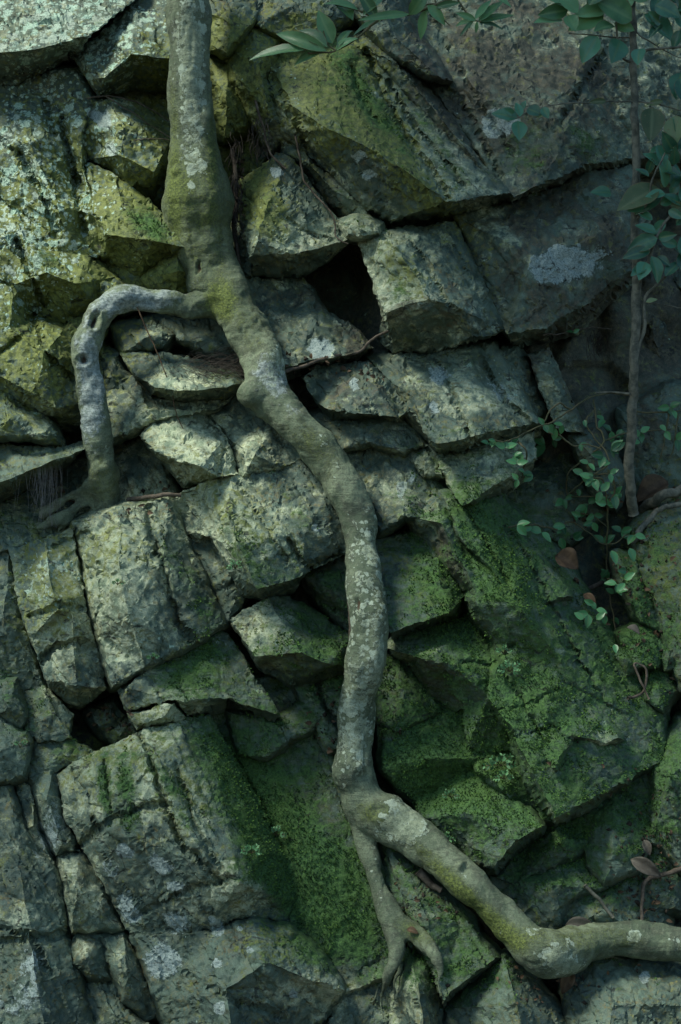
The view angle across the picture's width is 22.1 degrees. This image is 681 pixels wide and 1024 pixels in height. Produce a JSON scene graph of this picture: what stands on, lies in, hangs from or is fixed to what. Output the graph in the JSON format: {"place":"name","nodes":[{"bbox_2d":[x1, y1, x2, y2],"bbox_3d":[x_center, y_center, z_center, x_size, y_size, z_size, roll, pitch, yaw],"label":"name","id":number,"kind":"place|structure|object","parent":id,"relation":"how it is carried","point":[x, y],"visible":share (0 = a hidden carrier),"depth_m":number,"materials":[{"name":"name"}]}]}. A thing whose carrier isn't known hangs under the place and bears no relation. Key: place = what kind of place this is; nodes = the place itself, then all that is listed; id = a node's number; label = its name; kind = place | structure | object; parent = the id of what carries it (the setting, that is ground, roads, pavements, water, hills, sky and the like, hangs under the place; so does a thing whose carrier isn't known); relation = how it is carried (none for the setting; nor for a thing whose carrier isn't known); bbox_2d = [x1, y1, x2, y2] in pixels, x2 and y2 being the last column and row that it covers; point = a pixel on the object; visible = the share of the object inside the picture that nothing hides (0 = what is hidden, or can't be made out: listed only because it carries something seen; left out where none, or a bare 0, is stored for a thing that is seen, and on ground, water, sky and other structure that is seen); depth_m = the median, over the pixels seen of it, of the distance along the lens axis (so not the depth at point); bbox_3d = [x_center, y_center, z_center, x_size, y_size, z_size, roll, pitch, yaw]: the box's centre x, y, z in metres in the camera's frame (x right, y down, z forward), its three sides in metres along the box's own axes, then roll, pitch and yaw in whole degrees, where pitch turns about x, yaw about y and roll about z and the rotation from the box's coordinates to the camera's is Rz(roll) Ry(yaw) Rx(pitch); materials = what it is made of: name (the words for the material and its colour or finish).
{"place":"outdoors","nodes":[
{"label":"outdoors","id":0,"kind":"place"},
{"bbox_2d":[18,0,680,993],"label":"cliff","id":1,"kind":"structure","parent":0,"point":[342,282],"depth_m":4.83,"materials":[{"name":"stone"}]},
{"bbox_2d":[0,677,28,728],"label":"stone","id":2,"kind":"object","parent":1,"relation":"on","point":[11,693],"visible":0.79,"depth_m":4.25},
{"bbox_2d":[0,551,52,691],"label":"rock strip","id":3,"kind":"object","parent":1,"relation":"attached to","point":[18,657],"visible":0.69,"depth_m":4.32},
{"bbox_2d":[0,390,66,445],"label":"rock ledge","id":4,"kind":"object","parent":1,"relation":"attached to","point":[20,423],"visible":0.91,"depth_m":4.37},
{"bbox_2d":[15,782,56,866],"bbox_3d":[-0.776,0.808,4.429,0.136,0.297,0.509,0,0,-12],"label":"rock sliver","id":5,"kind":"object","parent":1,"relation":"attached to","point":[27,804],"visible":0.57,"depth_m":4.23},
{"bbox_2d":[0,455,89,552],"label":"rock ledge","id":6,"kind":"object","parent":1,"relation":"attached to","point":[16,529],"visible":0.33,"depth_m":4.47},
{"bbox_2d":[0,441,84,502],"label":"slab of rock","id":7,"kind":"structure","parent":6,"relation":"on","point":[16,461],"depth_m":4.36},
{"bbox_2d":[0,785,94,1023],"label":"slab of rock","id":8,"kind":"structure","parent":1,"relation":"on","point":[42,980],"depth_m":4.08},
{"bbox_2d":[0,717,34,786],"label":"slab of rock","id":9,"kind":"structure","parent":8,"relation":"on","point":[15,765],"depth_m":4.21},
{"bbox_2d":[0,281,109,435],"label":"rock bluff","id":10,"kind":"structure","parent":1,"relation":"attached to","point":[38,374],"depth_m":4.39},
{"bbox_2d":[0,199,118,323],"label":"rock mass","id":11,"kind":"object","parent":10,"relation":"on","point":[65,290],"visible":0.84,"depth_m":4.47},
{"bbox_2d":[0,65,108,261],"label":"rock block","id":12,"kind":"object","parent":11,"relation":"on","point":[45,188],"visible":0.89,"depth_m":4.56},
{"bbox_2d":[0,0,134,86],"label":"slab of rock","id":13,"kind":"structure","parent":12,"relation":"on","point":[37,37],"depth_m":4.57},
{"bbox_2d":[28,738,93,778],"bbox_3d":[-0.707,0.626,4.466,0.211,0.154,0.480,0,0,-9],"label":"rock ledge","id":14,"kind":"object","parent":1,"relation":"attached to","point":[55,756],"visible":0.69,"depth_m":4.25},
{"bbox_2d":[23,684,73,742],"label":"rock block","id":15,"kind":"object","parent":14,"relation":"on","point":[51,719],"visible":0.88,"depth_m":4.27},
{"bbox_2d":[8,528,106,709],"bbox_3d":[-0.729,0.282,4.477,0.245,0.490,0.641,0,0,-10],"label":"rock block","id":16,"kind":"object","parent":15,"relation":"on","point":[49,587],"visible":1,"depth_m":4.25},
{"bbox_2d":[80,696,127,735],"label":"rock","id":17,"kind":"object","parent":1,"relation":"on","point":[114,704],"visible":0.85,"depth_m":4.39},
{"bbox_2d":[92,711,141,745],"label":"stone","id":18,"kind":"object","parent":1,"relation":"on","point":[113,735],"visible":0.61,"depth_m":4.36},
{"bbox_2d":[127,703,185,729],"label":"stone","id":19,"kind":"object","parent":18,"relation":"on","point":[160,714],"visible":0.99,"depth_m":4.17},
{"bbox_2d":[86,981,156,1023],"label":"slab of rock","id":20,"kind":"structure","parent":1,"relation":"on","point":[106,1006],"depth_m":4.11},
{"bbox_2d":[70,933,111,982],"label":"stone","id":21,"kind":"object","parent":20,"relation":"on","point":[89,962],"visible":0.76,"depth_m":4.11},
{"bbox_2d":[55,850,128,935],"bbox_3d":[-0.620,0.963,4.352,0.206,0.302,0.546,0,0,-11],"label":"stone","id":22,"kind":"object","parent":21,"relation":"on","point":[90,908],"visible":0.72,"depth_m":4.13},
{"bbox_2d":[28,769,80,856],"bbox_3d":[-0.722,0.765,4.399,0.176,0.301,0.530,0,0,-10],"label":"rock splinter","id":23,"kind":"object","parent":22,"relation":"on","point":[58,832],"visible":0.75,"depth_m":4.19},
{"bbox_2d":[99,931,157,1022],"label":"rock finger","id":24,"kind":"object","parent":1,"relation":"attached to","point":[129,981],"visible":0.66,"depth_m":4.09},
{"bbox_2d":[56,714,294,935],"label":"slab of rock","id":25,"kind":"structure","parent":24,"relation":"on","point":[166,863],"depth_m":4.07,"materials":[{"name":"stone"}]},
{"bbox_2d":[84,162,183,276],"bbox_3d":[-0.560,-0.805,4.691,0.266,0.384,0.638,0,0,-9],"label":"rock ledge","id":26,"kind":"object","parent":1,"relation":"attached to","point":[129,244],"visible":0.94,"depth_m":4.48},
{"bbox_2d":[84,96,170,198],"bbox_3d":[-0.582,-1.008,4.771,0.278,0.356,0.629,0,0,-7],"label":"boulder","id":27,"kind":"object","parent":26,"relation":"on","point":[113,131],"visible":0.81,"depth_m":4.56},
{"bbox_2d":[71,0,169,98],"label":"boulder","id":28,"kind":"object","parent":27,"relation":"on","point":[126,50],"visible":0.81,"depth_m":4.61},
{"bbox_2d":[101,91,169,208],"bbox_3d":[-0.567,-1.071,4.951,0.322,0.489,0.493,0,0,-8],"label":"rock block","id":29,"kind":"object","parent":26,"relation":"on","point":[156,102],"visible":0.09,"depth_m":4.78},
{"bbox_2d":[113,436,182,499],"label":"rock block","id":30,"kind":"object","parent":1,"relation":"attached to","point":[140,465],"visible":0.36,"depth_m":4.51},
{"bbox_2d":[106,375,236,447],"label":"slab of rock","id":31,"kind":"structure","parent":30,"relation":"on","point":[135,408],"depth_m":4.44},
{"bbox_2d":[120,351,244,402],"bbox_3d":[-0.411,-0.353,4.606,0.341,0.175,0.630,0,0,-4],"label":"rock wedge","id":32,"kind":"object","parent":31,"relation":"on","point":[145,369],"visible":0.78,"depth_m":4.42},
{"bbox_2d":[109,312,174,355],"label":"stone","id":33,"kind":"object","parent":32,"relation":"on","point":[129,334],"visible":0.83,"depth_m":4.51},
{"bbox_2d":[151,313,243,373],"bbox_3d":[-0.391,-0.473,4.711,0.329,0.222,0.476,0,0,0],"label":"rock lintel","id":34,"kind":"object","parent":32,"relation":"on","point":[210,332],"visible":0.46,"depth_m":4.51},
{"bbox_2d":[140,254,187,293],"bbox_3d":[-0.444,-0.655,4.676,0.207,0.206,0.504,0,0,-6],"label":"rock wedge","id":35,"kind":"object","parent":34,"relation":"on","point":[167,272],"visible":0.43,"depth_m":4.48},
{"bbox_2d":[67,493,230,692],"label":"slab of rock","id":36,"kind":"structure","parent":1,"relation":"on","point":[140,614],"depth_m":4.24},
{"bbox_2d":[210,55,251,145],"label":"rock block","id":37,"kind":"object","parent":1,"relation":"on","point":[230,115],"visible":0.6,"depth_m":4.63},
{"bbox_2d":[209,0,262,59],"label":"boulder","id":38,"kind":"object","parent":1,"relation":"on","point":[233,23],"visible":0.76,"depth_m":4.59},
{"bbox_2d":[128,916,346,1023],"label":"slab of rock","id":39,"kind":"structure","parent":1,"relation":"on","point":[261,979],"depth_m":4.02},
{"bbox_2d":[230,219,254,277],"bbox_3d":[-0.267,-0.737,4.781,0.108,0.255,0.493,0,0,-5],"label":"rock rib","id":40,"kind":"object","parent":1,"relation":"attached to","point":[247,266],"visible":0.25,"depth_m":4.55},
{"bbox_2d":[225,27,283,158],"bbox_3d":[-0.235,-1.185,4.774,0.237,0.468,0.515,0,0,0],"label":"rock rib","id":41,"kind":"object","parent":1,"relation":"attached to","point":[247,77],"visible":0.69,"depth_m":4.58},
{"bbox_2d":[189,673,396,994],"bbox_3d":[-0.120,0.829,4.450,0.610,0.884,0.743,0,0,0],"label":"mossy boulder","id":42,"kind":"object","parent":1,"relation":"on","point":[322,812],"visible":0.43,"depth_m":4.20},
{"bbox_2d":[224,691,326,761],"bbox_3d":[-0.174,0.550,4.505,0.325,0.241,0.526,0,0,0],"label":"rock step","id":43,"kind":"object","parent":42,"relation":"on","point":[246,732],"visible":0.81,"depth_m":4.29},
{"bbox_2d":[117,631,280,721],"bbox_3d":[-0.360,0.423,4.444,0.406,0.266,0.560,0,0,-6],"label":"rock block","id":44,"kind":"object","parent":43,"relation":"on","point":[148,688],"visible":0.94,"depth_m":4.22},
{"bbox_2d":[191,536,252,632],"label":"slab of rock","id":45,"kind":"structure","parent":44,"relation":"on","point":[232,602],"depth_m":4.35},
{"bbox_2d":[246,276,373,381],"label":"slab of rock","id":46,"kind":"structure","parent":1,"relation":"on","point":[303,321],"depth_m":4.50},
{"bbox_2d":[238,152,350,278],"bbox_3d":[-0.119,-0.807,4.706,0.334,0.393,0.594,0,0,0],"label":"boulder","id":47,"kind":"object","parent":46,"relation":"on","point":[288,221],"visible":0.94,"depth_m":4.49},
{"bbox_2d":[230,131,268,178],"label":"stone","id":48,"kind":"object","parent":47,"relation":"on","point":[250,165],"visible":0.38,"depth_m":4.71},
{"bbox_2d":[289,674,343,755],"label":"slab of rock","id":49,"kind":"structure","parent":1,"relation":"on","point":[307,696],"depth_m":4.32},
{"bbox_2d":[228,595,348,687],"bbox_3d":[-0.126,0.333,4.427,0.331,0.251,0.665,0,0,0],"label":"rock wedge","id":50,"kind":"object","parent":49,"relation":"on","point":[270,624],"visible":0.94,"depth_m":4.24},
{"bbox_2d":[172,459,345,600],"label":"slab of rock","id":51,"kind":"structure","parent":50,"relation":"on","point":[290,550],"depth_m":4.27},
{"bbox_2d":[138,414,238,488],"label":"rock block","id":52,"kind":"object","parent":51,"relation":"on","point":[196,449],"visible":0.91,"depth_m":4.34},
{"bbox_2d":[208,395,300,476],"bbox_3d":[-0.241,-0.220,4.599,0.344,0.300,0.617,0,0,0],"label":"rock block","id":53,"kind":"object","parent":51,"relation":"on","point":[257,444],"visible":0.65,"depth_m":4.37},
{"bbox_2d":[299,555,348,631],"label":"rock block","id":54,"kind":"object","parent":1,"relation":"attached to","point":[330,602],"visible":0.47,"depth_m":4.35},
{"bbox_2d":[0,56,680,1018],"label":"moss","id":55,"kind":"object","parent":1,"relation":"attached to","point":[468,726],"visible":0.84,"depth_m":4.20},
{"bbox_2d":[325,983,390,1023],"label":"stone","id":56,"kind":"object","parent":1,"relation":"on","point":[356,1007],"visible":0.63,"depth_m":4.10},
{"bbox_2d":[37,0,680,1018],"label":"tree","id":57,"kind":"object","parent":1,"relation":"attached to","point":[197,204],"visible":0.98,"depth_m":4.27,"materials":[{"name":"grey plant"}]},
{"bbox_2d":[14,465,67,529],"bbox_3d":[-0.732,-0.034,4.350,0.096,0.173,0.181,0,0,32],"label":"cobweb","id":58,"kind":"object","parent":57,"relation":"attached to","point":[42,485],"visible":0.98,"depth_m":4.32},
{"bbox_2d":[250,0,513,65],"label":"leafy branch","id":59,"kind":"object","parent":57,"relation":"attached to","point":[313,42],"visible":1,"depth_m":3.99,"materials":[{"name":"green plant"}]},
{"bbox_2d":[481,329,680,652],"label":"vine","id":60,"kind":"object","parent":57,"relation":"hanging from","point":[524,527],"visible":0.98,"depth_m":4.47,"materials":[{"name":"green plant"}]},
{"bbox_2d":[630,857,660,876],"bbox_3d":[0.713,0.829,4.062,0.071,0.048,0.026,0,0,8],"label":"dead leaf","id":61,"kind":"object","parent":57,"relation":"attached to","point":[644,865],"visible":1,"depth_m":4.06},
{"bbox_2d":[337,213,386,244],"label":"stone","id":62,"kind":"object","parent":1,"relation":"on","point":[366,227],"visible":0.83,"depth_m":4.46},
{"bbox_2d":[52,155,680,1010],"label":"stone crumbs","id":63,"kind":"object","parent":1,"relation":"on","point":[578,741],"visible":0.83,"depth_m":4.27,"materials":[{"name":"stone"}]},
{"bbox_2d":[59,160,679,1003],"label":"leaf litter","id":64,"kind":"object","parent":1,"relation":"on","point":[149,512],"visible":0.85,"depth_m":4.34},
{"bbox_2d":[267,27,510,228],"bbox_3d":[0.141,-1.083,4.706,0.757,0.664,0.735,0,0,0],"label":"boulder","id":65,"kind":"object","parent":1,"relation":"on","point":[358,162],"visible":0.84,"depth_m":4.49,"materials":[{"name":"stone"}]},
{"bbox_2d":[254,0,357,43],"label":"rock block","id":66,"kind":"object","parent":65,"relation":"on","point":[274,17],"visible":0.53,"depth_m":4.62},
{"bbox_2d":[280,140,370,216],"bbox_3d":[-0.047,-0.929,4.758,0.297,0.349,0.490,0,0,0],"label":"rock rubble","id":67,"kind":"object","parent":65,"relation":"on","point":[341,201],"visible":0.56,"depth_m":4.56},
{"bbox_2d":[336,28,513,201],"bbox_3d":[0.228,-1.125,4.798,0.563,0.614,0.572,0,0,0],"label":"rock strip","id":68,"kind":"object","parent":65,"relation":"on","point":[420,93],"visible":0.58,"depth_m":4.59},
{"bbox_2d":[409,0,680,203],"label":"rock block","id":69,"kind":"object","parent":65,"relation":"on","point":[520,57],"visible":0.62,"depth_m":4.71,"materials":[{"name":"stone"}]},
{"bbox_2d":[171,115,609,386],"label":"root hairs","id":70,"kind":"object","parent":1,"relation":"attached to","point":[215,363],"visible":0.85,"depth_m":4.53},
{"bbox_2d":[379,843,416,950],"bbox_3d":[0.163,0.980,4.378,0.184,0.402,0.516,0,0,0],"label":"rock strip","id":71,"kind":"object","parent":1,"relation":"attached to","point":[393,889],"visible":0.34,"depth_m":4.17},
{"bbox_2d":[347,0,452,84],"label":"slab of rock","id":72,"kind":"structure","parent":1,"relation":"on","point":[400,43],"depth_m":4.60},
{"bbox_2d":[388,946,443,1023],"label":"boulder","id":73,"kind":"object","parent":1,"relation":"on","point":[413,1001],"visible":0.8,"depth_m":4.04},
{"bbox_2d":[374,708,480,805],"bbox_3d":[0.251,0.642,4.443,0.342,0.337,0.530,0,0,0],"label":"rock block","id":74,"kind":"object","parent":1,"relation":"attached to","point":[387,769],"visible":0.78,"depth_m":4.23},
{"bbox_2d":[375,652,442,733],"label":"stone","id":75,"kind":"object","parent":74,"relation":"on","point":[412,689],"visible":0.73,"depth_m":4.28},
{"bbox_2d":[386,847,501,1007],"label":"slab of rock","id":76,"kind":"structure","parent":1,"relation":"attached to","point":[452,939],"depth_m":4.07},
{"bbox_2d":[387,616,509,753],"bbox_3d":[0.305,0.442,4.474,0.396,0.374,0.643,0,0,0],"label":"rock shelf","id":77,"kind":"object","parent":1,"relation":"attached to","point":[458,693],"visible":0.68,"depth_m":4.21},
{"bbox_2d":[409,771,546,875],"bbox_3d":[0.351,0.804,4.354,0.393,0.380,0.646,0,0,0],"label":"rock wedge","id":78,"kind":"object","parent":1,"relation":"on","point":[497,854],"visible":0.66,"depth_m":4.12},
{"bbox_2d":[443,948,566,1023],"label":"stone","id":79,"kind":"object","parent":1,"relation":"on","point":[470,1004],"visible":0.94,"depth_m":4.02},
{"bbox_2d":[488,857,608,929],"bbox_3d":[0.531,0.962,4.349,0.368,0.305,0.563,0,0,0],"label":"rock block","id":80,"kind":"object","parent":1,"relation":"attached to","point":[548,909],"visible":0.52,"depth_m":4.11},
{"bbox_2d":[495,816,588,885],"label":"rock block","id":81,"kind":"object","parent":80,"relation":"on","point":[524,865],"visible":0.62,"depth_m":4.16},
{"bbox_2d":[583,774,652,886],"bbox_3d":[0.699,0.783,4.396,0.247,0.384,0.653,0,0,11],"label":"rock column","id":82,"kind":"object","parent":80,"relation":"on","point":[599,860],"visible":0.58,"depth_m":4.15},
{"bbox_2d":[405,480,670,827],"bbox_3d":[0.517,0.346,4.419,0.765,1.071,0.862,0,0,0],"label":"rock ramp","id":83,"kind":"object","parent":82,"relation":"on","point":[500,620],"visible":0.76,"depth_m":4.19,"materials":[{"name":"stone"}]},
{"bbox_2d":[375,531,463,639],"bbox_3d":[0.211,0.191,4.490,0.274,0.332,0.666,0,0,0],"label":"rock plate","id":84,"kind":"object","parent":83,"relation":"on","point":[396,557],"visible":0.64,"depth_m":4.26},
{"bbox_2d":[346,448,430,538],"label":"slab of rock","id":85,"kind":"structure","parent":84,"relation":"on","point":[391,488],"depth_m":4.38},
{"bbox_2d":[307,408,427,457],"bbox_3d":[0.076,-0.218,4.615,0.367,0.171,0.511,0,0,0],"label":"rock step","id":86,"kind":"object","parent":85,"relation":"on","point":[404,439],"visible":0.67,"depth_m":4.40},
{"bbox_2d":[301,360,407,422],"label":"rock block","id":87,"kind":"object","parent":86,"relation":"on","point":[353,394],"visible":0.85,"depth_m":4.40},
{"bbox_2d":[408,444,445,482],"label":"rock rubble","id":88,"kind":"object","parent":83,"relation":"on","point":[426,465],"visible":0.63,"depth_m":4.39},
{"bbox_2d":[438,488,574,604],"bbox_3d":[0.441,0.102,4.462,0.397,0.351,0.608,0,0,0],"label":"rock plate","id":89,"kind":"object","parent":83,"relation":"on","point":[551,589],"visible":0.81,"depth_m":4.29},
{"bbox_2d":[438,429,536,505],"bbox_3d":[0.393,-0.108,4.614,0.252,0.240,0.771,0,0,5],"label":"rock block","id":90,"kind":"object","parent":89,"relation":"on","point":[494,469],"visible":0.69,"depth_m":4.33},
{"bbox_2d":[363,336,544,453],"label":"slab of rock","id":91,"kind":"structure","parent":90,"relation":"on","point":[465,397],"depth_m":4.41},
{"bbox_2d":[357,221,503,354],"bbox_3d":[0.245,-0.613,4.644,0.417,0.407,0.677,0,0,0],"label":"rock block","id":92,"kind":"object","parent":91,"relation":"on","point":[431,274],"visible":0.93,"depth_m":4.41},
{"bbox_2d":[500,341,549,422],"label":"slab of rock","id":93,"kind":"structure","parent":91,"relation":"on","point":[519,361],"depth_m":4.54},
{"bbox_2d":[473,751,559,826],"bbox_3d":[0.449,0.685,4.414,0.272,0.295,0.566,0,0,0],"label":"rock tongue","id":94,"kind":"object","parent":83,"relation":"on","point":[521,794],"visible":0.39,"depth_m":4.17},
{"bbox_2d":[555,547,577,569],"bbox_3d":[0.568,0.117,4.377,0.059,0.056,0.040,0,0,10],"label":"dead leaf","id":95,"kind":"object","parent":83,"relation":"on","point":[567,557],"visible":1,"depth_m":4.39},
{"bbox_2d":[540,701,623,771],"bbox_3d":[0.570,0.550,4.327,0.334,0.259,0.592,0,0,0],"label":"rock plate","id":96,"kind":"object","parent":83,"relation":"on","point":[560,747],"visible":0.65,"depth_m":4.12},
{"bbox_2d":[453,164,651,348],"bbox_3d":[0.597,-0.729,4.811,0.608,0.594,0.747,0,0,0],"label":"boulder","id":97,"kind":"object","parent":1,"relation":"on","point":[550,260],"visible":0.86,"depth_m":4.55,"materials":[{"name":"stone"}]},
{"bbox_2d":[507,453,612,547],"bbox_3d":[0.597,-0.056,4.831,0.406,0.334,0.599,0,0,0],"label":"boulder","id":98,"kind":"object","parent":1,"relation":"on","point":[537,502],"visible":0.56,"depth_m":4.60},
{"bbox_2d":[491,0,680,516],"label":"sapling","id":99,"kind":"object","parent":1,"relation":"on","point":[639,199],"visible":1,"depth_m":4.35,"materials":[{"name":"green plant"}]},
{"bbox_2d":[564,422,625,512],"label":"rock block","id":100,"kind":"object","parent":1,"relation":"attached to","point":[577,438],"visible":0.59,"depth_m":4.55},
{"bbox_2d":[527,347,586,434],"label":"slab of rock","id":101,"kind":"structure","parent":100,"relation":"on","point":[552,388],"depth_m":4.51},
{"bbox_2d":[561,876,674,927],"bbox_3d":[0.678,1.006,4.341,0.400,0.307,0.510,0,0,0],"label":"rock shelf","id":102,"kind":"object","parent":1,"relation":"attached to","point":[592,909],"visible":0.31,"depth_m":4.13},
{"bbox_2d":[556,956,680,1023],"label":"boulder","id":103,"kind":"object","parent":1,"relation":"on","point":[625,993],"visible":0.79,"depth_m":4.03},
{"bbox_2d":[637,846,680,918],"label":"stone","id":104,"kind":"object","parent":1,"relation":"on","point":[667,898],"visible":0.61,"depth_m":4.16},
{"bbox_2d":[647,710,680,876],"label":"rock buttress","id":105,"kind":"object","parent":1,"relation":"attached to","point":[669,810],"visible":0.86,"depth_m":4.16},
{"bbox_2d":[627,496,680,692],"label":"boulder","id":106,"kind":"object","parent":105,"relation":"on","point":[666,590],"visible":0.81,"depth_m":4.42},
{"bbox_2d":[615,378,680,506],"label":"boulder","id":107,"kind":"object","parent":106,"relation":"on","point":[647,453],"visible":0.51,"depth_m":4.72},
{"bbox_2d":[643,315,668,357],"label":"rock block","id":108,"kind":"object","parent":107,"relation":"on","point":[656,333],"visible":0.25,"depth_m":4.90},
{"bbox_2d":[623,485,680,527],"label":"gnarled root","id":109,"kind":"object","parent":106,"relation":"on","point":[656,499],"visible":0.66,"depth_m":4.58,"materials":[{"name":"brown plant"}]},
{"bbox_2d":[636,474,668,501],"bbox_3d":[0.839,-0.063,4.654,0.090,0.078,0.049,0,0,-7],"label":"dead leaf","id":110,"kind":"object","parent":109,"relation":"on","point":[651,485],"visible":0.83,"depth_m":4.67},
{"bbox_2d":[631,502,680,544],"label":"gnarled root","id":111,"kind":"object","parent":106,"relation":"on","point":[644,524],"visible":0.96,"depth_m":4.52,"materials":[{"name":"brown plant"}]},
{"bbox_2d":[640,669,680,714],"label":"stone","id":112,"kind":"object","parent":105,"relation":"on","point":[656,695],"visible":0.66,"depth_m":4.33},
{"bbox_2d":[613,621,662,670],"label":"stone","id":113,"kind":"object","parent":112,"relation":"on","point":[622,629],"visible":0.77,"depth_m":4.36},
{"bbox_2d":[607,548,659,632],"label":"stone","id":114,"kind":"object","parent":113,"relation":"on","point":[633,615],"visible":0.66,"depth_m":4.42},
{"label":"stone","id":115,"kind":"object","parent":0,"visible":0},
{"bbox_2d":[98,340,132,390],"bbox_3d":[-0.611,-0.391,4.710,0.161,0.221,0.466,0,0,-9],"label":"rock stack","id":116,"kind":"object","parent":115,"relation":"on","point":[115,372],"visible":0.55,"depth_m":4.50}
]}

